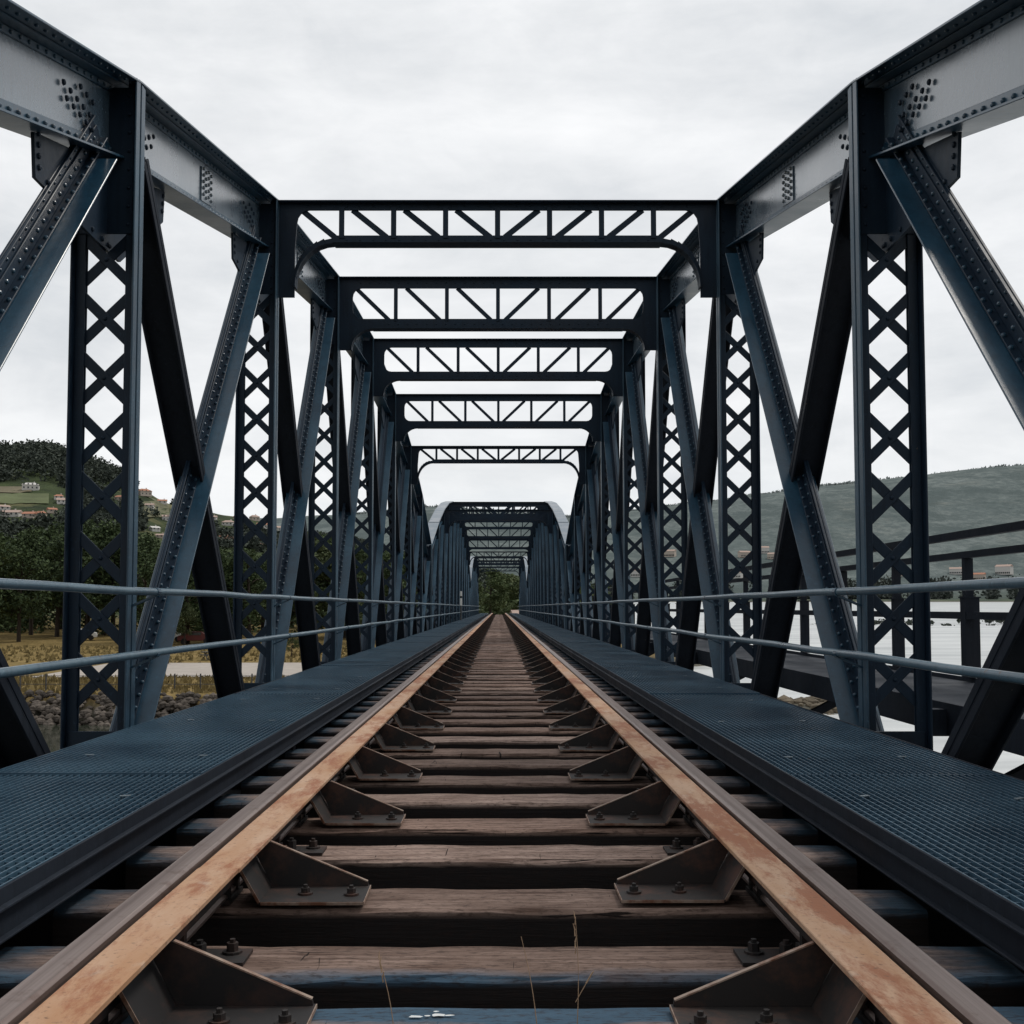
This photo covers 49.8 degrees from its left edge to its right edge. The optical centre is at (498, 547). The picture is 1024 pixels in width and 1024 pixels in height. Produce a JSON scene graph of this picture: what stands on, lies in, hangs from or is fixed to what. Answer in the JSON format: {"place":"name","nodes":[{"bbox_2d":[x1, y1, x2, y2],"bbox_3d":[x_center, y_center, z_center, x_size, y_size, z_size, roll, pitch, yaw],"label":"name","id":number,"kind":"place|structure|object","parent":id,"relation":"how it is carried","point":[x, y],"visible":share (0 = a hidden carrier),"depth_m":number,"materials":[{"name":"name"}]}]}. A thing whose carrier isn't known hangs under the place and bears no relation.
{"place":"outdoors","nodes":[
{"label":"outdoors","id":0,"kind":"place"},
{"bbox_2d":[0,486,31,492],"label":"field","id":1,"kind":"structure","parent":0,"point":[12,489],"depth_m":946.32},
{"bbox_2d":[21,482,39,490],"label":"house","id":2,"kind":"structure","parent":1,"relation":"on","point":[34,486],"depth_m":940.97,"materials":[{"name":"white"}]},
{"bbox_2d":[0,493,48,503],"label":"field","id":3,"kind":"structure","parent":0,"point":[10,498],"depth_m":905.12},
{"bbox_2d":[138,497,168,516],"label":"field","id":4,"kind":"structure","parent":0,"point":[158,504],"depth_m":1060.07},
{"bbox_2d":[33,663,301,676],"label":"path","id":5,"kind":"structure","parent":0,"point":[193,669],"depth_m":93.32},
{"bbox_2d":[0,461,1023,721],"bbox_3d":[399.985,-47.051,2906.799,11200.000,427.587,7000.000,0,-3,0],"label":"ground","id":6,"kind":"structure","parent":0,"point":[974,499],"depth_m":2270.93,"materials":[{"name":"plant"}]},
{"bbox_2d":[0,539,20,611],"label":"pine tree","id":7,"kind":"object","parent":6,"relation":"on","point":[4,559],"visible":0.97,"depth_m":132.72,"materials":[{"name":"green plant"}]},
{"bbox_2d":[0,509,22,516],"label":"house","id":8,"kind":"structure","parent":6,"relation":"on","point":[13,513],"depth_m":832.80,"materials":[{"name":"white"}]},
{"bbox_2d":[0,530,32,613],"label":"pine tree","id":9,"kind":"object","parent":6,"relation":"on","point":[13,576],"visible":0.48,"depth_m":136.44,"materials":[{"name":"green plant"}]},
{"bbox_2d":[0,544,53,641],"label":"pine tree","id":10,"kind":"object","parent":6,"relation":"on","point":[37,570],"visible":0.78,"depth_m":137.07,"materials":[{"name":"green plant"}]},
{"bbox_2d":[21,510,36,517],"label":"house","id":11,"kind":"structure","parent":6,"relation":"on","point":[27,514],"depth_m":828.19,"materials":[{"name":"paint"}]},
{"bbox_2d":[13,525,46,620],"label":"pine tree","id":12,"kind":"object","parent":6,"relation":"on","point":[33,526],"visible":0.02,"depth_m":179.86,"materials":[{"name":"green plant"}]},
{"bbox_2d":[5,528,55,634],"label":"pine tree","id":13,"kind":"object","parent":6,"relation":"on","point":[30,540],"visible":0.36,"depth_m":152.28,"materials":[{"name":"green plant"}]},
{"bbox_2d":[33,521,64,628],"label":"pine tree","id":14,"kind":"object","parent":6,"relation":"on","point":[49,535],"visible":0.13,"depth_m":169.66,"materials":[{"name":"green plant"}]},
{"bbox_2d":[28,531,89,636],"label":"pine tree","id":15,"kind":"object","parent":6,"relation":"on","point":[57,614],"visible":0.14,"depth_m":148.65,"materials":[{"name":"green plant"}]},
{"bbox_2d":[37,527,111,614],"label":"pine tree","id":16,"kind":"object","parent":6,"relation":"on","point":[58,576],"visible":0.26,"depth_m":146.06,"materials":[{"name":"green plant"}]},
{"bbox_2d":[59,525,107,624],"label":"pine tree","id":17,"kind":"object","parent":6,"relation":"on","point":[88,532],"visible":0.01,"depth_m":162.48,"materials":[{"name":"green plant"}]},
{"bbox_2d":[83,519,104,624],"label":"pine tree","id":18,"kind":"object","parent":6,"relation":"on","point":[91,522],"visible":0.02,"depth_m":173.34,"materials":[{"name":"green plant"}]},
{"bbox_2d":[86,522,142,625],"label":"pine tree","id":19,"kind":"object","parent":6,"relation":"on","point":[104,598],"visible":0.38,"depth_m":152.12,"materials":[{"name":"green plant"}]},
{"bbox_2d":[82,519,150,634],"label":"pine tree","id":20,"kind":"object","parent":6,"relation":"on","point":[116,554],"visible":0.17,"depth_m":152.41,"materials":[{"name":"green plant"}]},
{"bbox_2d":[23,689,217,725],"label":"rock revetment","id":21,"kind":"object","parent":6,"relation":"on","point":[183,701],"visible":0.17,"depth_m":69.38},
{"bbox_2d":[18,674,252,690],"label":"shore fence","id":22,"kind":"object","parent":6,"relation":"on","point":[46,684],"visible":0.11,"depth_m":72.80,"materials":[{"name":"grey metal"}]},
{"bbox_2d":[117,550,155,618],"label":"pine tree","id":23,"kind":"object","parent":6,"relation":"on","point":[144,575],"visible":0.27,"depth_m":133.81,"materials":[{"name":"green plant"}]},
{"bbox_2d":[115,532,161,599],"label":"pine tree","id":24,"kind":"object","parent":6,"relation":"on","point":[148,539],"visible":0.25,"depth_m":175.89,"materials":[{"name":"green plant"}]},
{"bbox_2d":[138,488,151,496],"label":"house","id":25,"kind":"structure","parent":6,"relation":"on","point":[145,492],"depth_m":1092.79,"materials":[{"name":"paint"}]},
{"bbox_2d":[137,543,160,609],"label":"pine tree","id":26,"kind":"object","parent":6,"relation":"on","point":[156,552],"visible":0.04,"depth_m":143.36,"materials":[{"name":"green plant"}]},
{"bbox_2d":[145,596,188,630],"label":"leafy tree","id":27,"kind":"object","parent":6,"relation":"on","point":[180,619],"visible":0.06,"depth_m":128.54,"materials":[{"name":"green plant"}]},
{"bbox_2d":[0,644,346,702],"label":"rough grass","id":28,"kind":"structure","parent":6,"relation":"on","point":[40,679],"depth_m":82.90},
{"bbox_2d":[176,603,197,644],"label":"leafy tree","id":29,"kind":"object","parent":6,"relation":"on","point":[193,618],"visible":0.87,"depth_m":129.19,"materials":[{"name":"green plant"}]},
{"bbox_2d":[181,571,200,644],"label":"pine tree","id":30,"kind":"object","parent":6,"relation":"on","point":[193,588],"visible":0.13,"depth_m":131.72,"materials":[{"name":"green plant"}]},
{"bbox_2d":[177,631,205,643],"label":"parked car","id":31,"kind":"object","parent":6,"relation":"on","point":[197,636],"visible":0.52,"depth_m":131.80,"materials":[{"name":"red paint"}]},
{"bbox_2d":[180,570,202,643],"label":"pine tree","id":32,"kind":"object","parent":6,"relation":"on","point":[198,623],"visible":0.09,"depth_m":131.87,"materials":[{"name":"green plant"}]},
{"bbox_2d":[197,546,245,606],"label":"pine tree","id":33,"kind":"object","parent":6,"relation":"on","point":[223,557],"visible":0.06,"depth_m":138.87,"materials":[{"name":"green plant"}]},
{"bbox_2d":[222,557,259,620],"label":"pine tree","id":34,"kind":"object","parent":6,"relation":"on","point":[250,577],"visible":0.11,"depth_m":136.85,"materials":[{"name":"green plant"}]},
{"bbox_2d":[0,606,488,635],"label":"undergrowth","id":35,"kind":"object","parent":6,"relation":"on","point":[24,623],"visible":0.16,"depth_m":159.74,"materials":[{"name":"green plant"}]},
{"bbox_2d":[223,547,266,624],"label":"pine tree","id":36,"kind":"object","parent":6,"relation":"on","point":[263,566],"visible":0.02,"depth_m":154.90,"materials":[{"name":"green plant"}]},
{"bbox_2d":[224,548,266,632],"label":"pine tree","id":37,"kind":"object","parent":6,"relation":"on","point":[249,617],"visible":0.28,"depth_m":135.89,"materials":[{"name":"green plant"}]},
{"bbox_2d":[0,438,494,592],"bbox_3d":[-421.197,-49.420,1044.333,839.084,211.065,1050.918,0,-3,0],"label":"hillside wood","id":38,"kind":"object","parent":6,"relation":"on","point":[43,456],"visible":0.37,"depth_m":1021.20,"materials":[{"name":"green plant"}]},
{"bbox_2d":[286,632,298,656],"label":"leafy tree","id":39,"kind":"object","parent":6,"relation":"on","point":[294,641],"visible":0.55,"depth_m":111.56,"materials":[{"name":"green plant"}]},
{"bbox_2d":[263,531,331,638],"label":"leafy tree","id":40,"kind":"object","parent":6,"relation":"on","point":[323,561],"visible":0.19,"depth_m":138.80,"materials":[{"name":"green plant"}]},
{"bbox_2d":[315,534,358,610],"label":"pine tree","id":41,"kind":"object","parent":6,"relation":"on","point":[323,606],"visible":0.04,"depth_m":142.30,"materials":[{"name":"green plant"}]},
{"bbox_2d":[316,558,363,637],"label":"pine tree","id":42,"kind":"object","parent":6,"relation":"on","point":[344,632],"visible":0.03,"depth_m":145.90,"materials":[{"name":"green plant"}]},
{"bbox_2d":[318,545,383,615],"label":"pine tree","id":43,"kind":"object","parent":6,"relation":"on","point":[361,577],"visible":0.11,"depth_m":134.32,"materials":[{"name":"green plant"}]},
{"bbox_2d":[361,551,405,613],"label":"pine tree","id":44,"kind":"object","parent":6,"relation":"on","point":[386,571],"visible":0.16,"depth_m":135.71,"materials":[{"name":"green plant"}]},
{"bbox_2d":[478,579,485,605],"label":"broadleaf tree","id":45,"kind":"object","parent":6,"relation":"on","point":[480,594],"visible":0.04,"depth_m":189.16,"materials":[{"name":"green plant"}]},
{"bbox_2d":[479,568,517,614],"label":"broadleaf tree","id":46,"kind":"object","parent":6,"relation":"on","point":[496,581],"visible":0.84,"depth_m":195.30,"materials":[{"name":"green plant"}]},
{"bbox_2d":[498,605,512,614],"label":"broadleaf tree","id":47,"kind":"object","parent":6,"relation":"on","point":[504,610],"visible":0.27,"depth_m":162.16,"materials":[{"name":"green plant"}]},
{"bbox_2d":[506,577,519,599],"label":"broadleaf tree","id":48,"kind":"object","parent":6,"relation":"on","point":[514,591],"visible":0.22,"depth_m":198.48,"materials":[{"name":"green plant"}]},
{"bbox_2d":[416,579,611,614],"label":"thicket","id":49,"kind":"object","parent":6,"relation":"on","point":[515,602],"visible":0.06,"depth_m":209.57,"materials":[{"name":"green plant"}]},
{"bbox_2d":[664,549,675,556],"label":"house","id":50,"kind":"structure","parent":6,"relation":"on","point":[670,553],"depth_m":2167.53,"materials":[{"name":"white"}]},
{"bbox_2d":[356,464,1023,517],"bbox_3d":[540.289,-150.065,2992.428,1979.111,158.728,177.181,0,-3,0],"label":"distant wood","id":51,"kind":"object","parent":6,"relation":"on","point":[776,491],"visible":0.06,"depth_m":2929.82,"materials":[{"name":"green plant"}]},
{"bbox_2d":[591,574,1019,598],"bbox_3d":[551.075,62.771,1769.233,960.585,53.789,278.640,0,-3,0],"label":"shoreline wood","id":52,"kind":"object","parent":6,"relation":"on","point":[995,594],"visible":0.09,"depth_m":1705.50,"materials":[{"name":"green plant"}]},
{"bbox_2d":[777,695,837,714],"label":"mud rocks","id":53,"kind":"object","parent":6,"relation":"on","point":[811,702],"visible":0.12,"depth_m":76.45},
{"bbox_2d":[874,618,1004,625],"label":"islet scrub","id":54,"kind":"object","parent":6,"relation":"on","point":[908,622],"visible":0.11,"depth_m":312.82,"materials":[{"name":"green plant"}]},
{"bbox_2d":[949,567,961,573],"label":"house","id":55,"kind":"structure","parent":6,"relation":"on","point":[955,570],"depth_m":1957.75,"materials":[{"name":"white"}]},
{"bbox_2d":[973,572,985,579],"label":"house","id":56,"kind":"structure","parent":6,"relation":"on","point":[978,576],"depth_m":1910.11,"materials":[{"name":"ceramic"}]},
{"bbox_2d":[995,564,1012,574],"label":"house","id":57,"kind":"structure","parent":6,"relation":"on","point":[1006,569],"depth_m":1943.23,"materials":[{"name":"white"}]},
{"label":"bridge pier","id":58,"kind":"object","parent":6,"relation":"on","visible":0},
{"bbox_2d":[470,556,527,615],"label":"truss span","id":59,"kind":"object","parent":58,"relation":"on","point":[475,567],"visible":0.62,"depth_m":104.53,"materials":[{"name":"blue metal"}]},
{"bbox_2d":[0,0,1023,517],"label":"sky","id":60,"kind":"structure","parent":0,"point":[313,99],"materials":[{"name":"white"}]},
{"bbox_2d":[38,602,1023,773],"bbox_3d":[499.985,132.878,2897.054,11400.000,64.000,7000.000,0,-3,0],"label":"river water","id":61,"kind":"structure","parent":0,"point":[946,644],"depth_m":186.68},
{"bbox_3d":[-0.015,5.752,-3.616,7.600,8.550,11.400,0,-3,0],"label":"abutment","id":62,"kind":"object","parent":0,"visible":0},
{"bbox_2d":[121,1007,1023,1023],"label":"sleeper","id":63,"kind":"object","parent":62,"relation":"on","point":[663,1015],"visible":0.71,"depth_m":2.39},
{"bbox_2d":[378,951,393,1023],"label":"grass stalk","id":64,"kind":"object","parent":63,"relation":"on","point":[379,957],"depth_m":2.21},
{"bbox_2d":[573,913,593,1023],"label":"grass stalk","id":65,"kind":"object","parent":63,"relation":"on","point":[575,934],"depth_m":2.21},
{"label":"sleeper","id":66,"kind":"object","parent":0,"visible":0},
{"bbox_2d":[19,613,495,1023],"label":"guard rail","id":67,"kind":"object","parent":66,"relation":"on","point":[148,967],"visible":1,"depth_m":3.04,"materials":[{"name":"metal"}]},
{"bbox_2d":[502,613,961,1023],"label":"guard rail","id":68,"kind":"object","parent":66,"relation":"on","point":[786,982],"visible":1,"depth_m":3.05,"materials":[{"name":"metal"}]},
{"bbox_2d":[506,613,1011,1023],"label":"rail","id":69,"kind":"object","parent":66,"relation":"on","point":[961,1002],"visible":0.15,"depth_m":2.81,"materials":[{"name":"metal"}]},
{"bbox_3d":[-0.015,8.008,37.572,7.796,8.500,2.800,0,-3,0],"label":"bridge pier","id":70,"kind":"object","parent":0,"visible":0},
{"bbox_2d":[426,501,570,629],"bbox_3d":[-0.015,1.474,64.535,5.418,7.489,52.840,0,-3,0],"label":"truss span","id":71,"kind":"object","parent":70,"relation":"on","point":[451,552],"visible":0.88,"depth_m":51.55,"materials":[{"name":"blue paint"}]},
{"bbox_2d":[0,0,1023,972],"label":"truss span","id":72,"kind":"object","parent":70,"relation":"on","point":[120,156],"visible":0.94,"depth_m":8.91,"materials":[{"name":"blue paint"}]},
{"bbox_2d":[0,578,479,678],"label":"handrail","id":73,"kind":"object","parent":72,"relation":"attached to","point":[19,670],"visible":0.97,"depth_m":6.88,"materials":[{"name":"metal"}]},
{"bbox_2d":[0,613,487,944],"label":"walkway","id":74,"kind":"structure","parent":72,"relation":"attached to","point":[75,819],"depth_m":4.85,"materials":[{"name":"metal"}]},
{"bbox_2d":[52,888,928,947],"bbox_3d":[-0.026,1.196,3.370,2.580,0.250,0.257,0,-3,0],"label":"sleeper","id":75,"kind":"object","parent":72,"relation":"on","point":[410,917],"visible":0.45,"depth_m":3.25,"materials":[{"name":"wood"}]},
{"bbox_2d":[125,845,857,889],"bbox_3d":[-0.026,1.230,4.009,2.580,0.250,0.257,0,-3,0],"label":"sleeper","id":76,"kind":"object","parent":72,"relation":"on","point":[496,867],"visible":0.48,"depth_m":3.89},
{"bbox_2d":[241,776,749,794],"bbox_3d":[-0.019,1.322,5.707,2.580,0.250,0.257,0,-3,0],"label":"sleeper","id":77,"kind":"object","parent":72,"relation":"on","point":[730,785],"visible":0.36,"depth_m":5.59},
{"bbox_2d":[285,749,707,759],"bbox_3d":[-0.017,1.385,6.835,2.580,0.249,0.258,0,-3,0],"label":"sleeper","id":78,"kind":"object","parent":72,"relation":"on","point":[504,754],"visible":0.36,"depth_m":6.73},
{"bbox_2d":[176,818,817,845],"bbox_3d":[-0.008,1.262,4.548,2.580,0.250,0.258,0,-3,0],"label":"sleeper","id":79,"kind":"object","parent":72,"relation":"on","point":[505,832],"visible":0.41,"depth_m":4.43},
{"bbox_2d":[268,759,725,775],"bbox_3d":[-0.013,1.356,6.336,2.580,0.250,0.257,0,-3,0],"label":"sleeper","id":80,"kind":"object","parent":72,"relation":"on","point":[474,767],"visible":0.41,"depth_m":6.22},
{"bbox_2d":[317,727,676,736],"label":"sleeper","id":81,"kind":"object","parent":72,"relation":"on","point":[499,732],"visible":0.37,"depth_m":7.91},
{"bbox_2d":[350,706,643,712],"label":"sleeper","id":82,"kind":"object","parent":72,"relation":"on","point":[508,709],"visible":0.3,"depth_m":9.68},
{"bbox_2d":[331,719,663,727],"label":"sleeper","id":83,"kind":"object","parent":72,"relation":"on","point":[502,723],"visible":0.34,"depth_m":8.54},
{"bbox_2d":[341,712,653,718],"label":"sleeper","id":84,"kind":"object","parent":72,"relation":"on","point":[477,715],"visible":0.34,"depth_m":9.10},
{"bbox_2d":[374,691,620,695],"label":"sleeper","id":85,"kind":"object","parent":72,"relation":"on","point":[505,693],"visible":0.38,"depth_m":11.41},
{"bbox_2d":[409,667,585,669],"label":"sleeper","id":86,"kind":"object","parent":72,"relation":"on","point":[472,668],"visible":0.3,"depth_m":16.00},
{"bbox_2d":[405,670,589,671],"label":"sleeper","id":87,"kind":"object","parent":72,"relation":"on","point":[497,670],"visible":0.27,"depth_m":15.44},
{"bbox_2d":[417,662,577,663],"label":"sleeper","id":88,"kind":"object","parent":72,"relation":"on","point":[498,662],"visible":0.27,"depth_m":17.71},
{"bbox_2d":[304,736,691,748],"bbox_3d":[-0.008,1.415,7.464,2.580,0.250,0.257,0,-3,0],"label":"sleeper","id":89,"kind":"object","parent":72,"relation":"on","point":[475,742],"visible":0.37,"depth_m":7.35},
{"bbox_2d":[359,701,636,706],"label":"sleeper","id":90,"kind":"object","parent":72,"relation":"on","point":[501,703],"visible":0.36,"depth_m":10.25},
{"bbox_2d":[379,687,616,691],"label":"sleeper","id":91,"kind":"object","parent":72,"relation":"on","point":[493,689],"visible":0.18,"depth_m":11.96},
{"bbox_2d":[394,678,601,680],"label":"sleeper","id":92,"kind":"object","parent":72,"relation":"on","point":[498,679],"visible":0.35,"depth_m":13.66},
{"bbox_2d":[0,613,491,1023],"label":"rail","id":93,"kind":"object","parent":92,"relation":"on","point":[25,998],"visible":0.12,"depth_m":2.87,"materials":[{"name":"metal"}]},
{"bbox_2d":[402,672,593,675],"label":"sleeper","id":94,"kind":"object","parent":72,"relation":"on","point":[500,673],"visible":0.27,"depth_m":14.83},
{"bbox_2d":[412,665,583,667],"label":"sleeper","id":95,"kind":"object","parent":72,"relation":"on","point":[494,666],"visible":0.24,"depth_m":16.57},
{"bbox_2d":[429,654,566,655],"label":"sleeper","id":96,"kind":"object","parent":72,"relation":"on","point":[500,654],"visible":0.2,"depth_m":20.66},
{"bbox_2d":[415,664,580,665],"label":"sleeper","id":97,"kind":"object","parent":72,"relation":"on","point":[499,664],"visible":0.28,"depth_m":17.18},
{"bbox_2d":[427,655,568,656],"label":"sleeper","id":98,"kind":"object","parent":72,"relation":"on","point":[495,656],"visible":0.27,"depth_m":20.05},
{"bbox_2d":[214,794,782,818],"bbox_3d":[-0.004,1.286,5.118,2.580,0.250,0.257,0,-3,0],"label":"sleeper","id":99,"kind":"object","parent":72,"relation":"on","point":[457,806],"visible":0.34,"depth_m":5.00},
{"bbox_2d":[367,696,629,700],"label":"sleeper","id":100,"kind":"object","parent":72,"relation":"on","point":[500,698],"visible":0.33,"depth_m":10.83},
{"bbox_2d":[385,684,611,687],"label":"sleeper","id":101,"kind":"object","parent":72,"relation":"on","point":[500,685],"visible":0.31,"depth_m":12.51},
{"bbox_2d":[390,681,606,683],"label":"sleeper","id":102,"kind":"object","parent":72,"relation":"on","point":[499,682],"visible":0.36,"depth_m":13.11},
{"bbox_2d":[398,675,598,677],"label":"sleeper","id":103,"kind":"object","parent":72,"relation":"on","point":[504,676],"visible":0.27,"depth_m":14.23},
{"bbox_2d":[423,658,573,659],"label":"sleeper","id":104,"kind":"object","parent":72,"relation":"on","point":[499,658],"visible":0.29,"depth_m":18.98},
{"bbox_2d":[421,660,576,661],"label":"sleeper","id":105,"kind":"object","parent":72,"relation":"on","point":[499,660],"visible":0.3,"depth_m":18.38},
{"bbox_2d":[0,946,1023,1008],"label":"sleeper","id":106,"kind":"object","parent":72,"relation":"on","point":[344,977],"visible":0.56,"depth_m":2.70,"materials":[{"name":"wood"}]},
{"bbox_2d":[510,613,1023,970],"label":"walkway","id":107,"kind":"structure","parent":72,"relation":"attached to","point":[942,834],"depth_m":4.55,"materials":[{"name":"metal"}]},
{"bbox_2d":[519,577,1023,684],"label":"handrail","id":108,"kind":"object","parent":72,"relation":"attached to","point":[994,584],"visible":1,"depth_m":6.43,"materials":[{"name":"metal"}]},
{"bbox_2d":[635,631,1023,779],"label":"footway","id":109,"kind":"structure","parent":72,"relation":"attached to","point":[805,673],"depth_m":9.41,"materials":[{"name":"metal"}]},
{"bbox_2d":[579,520,1023,677],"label":"footway railing","id":110,"kind":"object","parent":109,"relation":"on","point":[970,615],"visible":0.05,"depth_m":9.32,"materials":[{"name":"black metal"}]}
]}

